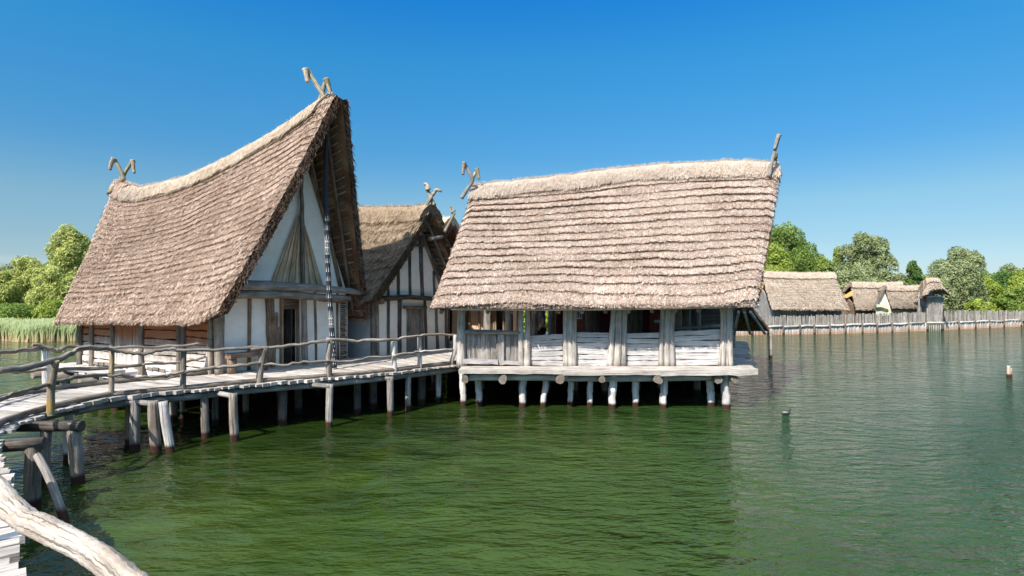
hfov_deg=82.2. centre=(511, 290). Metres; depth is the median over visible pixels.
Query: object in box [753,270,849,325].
thatched house
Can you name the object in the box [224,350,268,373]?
bench
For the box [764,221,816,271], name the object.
tree
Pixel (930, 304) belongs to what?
watchtower
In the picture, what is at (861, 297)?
thatched house
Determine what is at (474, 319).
stilt house
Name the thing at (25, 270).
tree
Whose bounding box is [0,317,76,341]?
reeds
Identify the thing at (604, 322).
info board
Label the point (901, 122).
sky
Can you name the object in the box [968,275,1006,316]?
tree
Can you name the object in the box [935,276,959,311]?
bush
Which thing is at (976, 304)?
bush
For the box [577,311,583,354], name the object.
info board
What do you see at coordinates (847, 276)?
bush
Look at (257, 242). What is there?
stilt house
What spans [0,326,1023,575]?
lake water
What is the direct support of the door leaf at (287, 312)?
in the stilt house at (257, 242)
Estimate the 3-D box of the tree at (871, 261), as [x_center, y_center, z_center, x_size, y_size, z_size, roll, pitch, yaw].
[36.010,-1.408,60.195,5.764,9.436,4.805,0,0,0]
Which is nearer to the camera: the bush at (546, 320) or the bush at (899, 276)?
the bush at (546, 320)
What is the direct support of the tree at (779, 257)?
on the bank
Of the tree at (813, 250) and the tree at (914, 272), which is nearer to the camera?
the tree at (914, 272)
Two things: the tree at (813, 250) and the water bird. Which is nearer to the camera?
the water bird
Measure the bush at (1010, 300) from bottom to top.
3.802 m
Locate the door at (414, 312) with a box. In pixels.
[411,309,418,351]
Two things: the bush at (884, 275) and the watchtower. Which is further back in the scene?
the bush at (884, 275)
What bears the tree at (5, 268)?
on the left bank
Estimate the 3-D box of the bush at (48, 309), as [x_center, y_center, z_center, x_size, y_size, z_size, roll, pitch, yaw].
[-34.111,1.972,44.072,3.842,2.716,3.111,0,0,0]
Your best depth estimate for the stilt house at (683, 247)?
16.70 m
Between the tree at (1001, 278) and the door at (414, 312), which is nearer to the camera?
the door at (414, 312)
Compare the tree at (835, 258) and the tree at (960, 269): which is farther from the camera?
the tree at (835, 258)
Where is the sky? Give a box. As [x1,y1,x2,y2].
[0,0,1023,274]
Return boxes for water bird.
[781,409,791,414]
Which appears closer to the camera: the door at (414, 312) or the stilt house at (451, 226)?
the door at (414, 312)
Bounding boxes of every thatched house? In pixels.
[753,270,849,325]
[842,281,902,323]
[872,284,918,321]
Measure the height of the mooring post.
1.452 m
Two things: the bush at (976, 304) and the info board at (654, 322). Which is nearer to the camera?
the info board at (654, 322)
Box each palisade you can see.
[733,312,925,335]
[943,310,1023,329]
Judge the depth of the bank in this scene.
54.92 m
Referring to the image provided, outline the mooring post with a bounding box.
[1006,366,1011,377]
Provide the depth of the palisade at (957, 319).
49.91 m
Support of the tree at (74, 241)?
on the left bank
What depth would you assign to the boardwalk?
11.77 m
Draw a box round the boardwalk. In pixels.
[0,333,480,575]
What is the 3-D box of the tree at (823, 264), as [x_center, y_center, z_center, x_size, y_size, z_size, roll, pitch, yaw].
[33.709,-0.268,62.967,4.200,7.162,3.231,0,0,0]
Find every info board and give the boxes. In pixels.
[555,311,562,345]
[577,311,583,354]
[599,310,610,348]
[642,310,648,343]
[649,309,660,338]
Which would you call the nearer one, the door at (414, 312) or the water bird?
the water bird
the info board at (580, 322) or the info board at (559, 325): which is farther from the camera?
the info board at (559, 325)
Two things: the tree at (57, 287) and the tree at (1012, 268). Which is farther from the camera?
the tree at (1012, 268)
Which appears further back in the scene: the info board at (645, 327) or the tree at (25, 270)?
the tree at (25, 270)
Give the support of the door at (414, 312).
in the stilt house at (406, 249)
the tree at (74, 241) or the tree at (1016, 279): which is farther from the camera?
the tree at (1016, 279)
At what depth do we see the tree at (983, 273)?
69.12 m
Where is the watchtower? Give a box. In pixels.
[914,277,950,330]
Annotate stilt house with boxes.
[30,67,369,420]
[348,182,451,381]
[429,134,782,409]
[442,206,459,329]
[449,248,524,341]
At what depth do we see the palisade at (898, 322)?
43.73 m
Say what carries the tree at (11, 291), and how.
on the left bank
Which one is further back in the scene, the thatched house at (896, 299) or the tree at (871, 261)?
the tree at (871, 261)
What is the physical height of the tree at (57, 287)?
5.474 m
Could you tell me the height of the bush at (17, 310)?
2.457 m
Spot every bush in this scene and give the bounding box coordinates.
[0,302,40,319]
[31,299,63,318]
[523,311,555,331]
[835,268,879,291]
[874,268,907,285]
[893,272,906,281]
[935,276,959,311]
[963,298,994,318]
[994,286,1023,317]
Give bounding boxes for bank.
[925,311,1007,326]
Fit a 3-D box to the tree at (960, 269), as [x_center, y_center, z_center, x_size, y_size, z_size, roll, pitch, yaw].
[45.550,-0.661,59.898,6.435,7.954,5.572,0,0,0]
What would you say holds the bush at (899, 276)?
on the bank
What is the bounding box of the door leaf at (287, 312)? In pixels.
[284,309,291,363]
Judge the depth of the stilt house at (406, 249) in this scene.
19.91 m
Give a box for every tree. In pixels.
[0,263,30,282]
[0,270,24,304]
[7,254,42,303]
[25,265,74,315]
[38,223,91,282]
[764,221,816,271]
[764,241,794,314]
[791,238,824,271]
[813,255,840,283]
[831,245,843,268]
[834,231,899,282]
[903,260,922,284]
[927,245,992,313]
[964,271,991,310]
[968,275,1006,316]
[990,269,1012,310]
[997,263,1020,275]
[1005,267,1023,289]

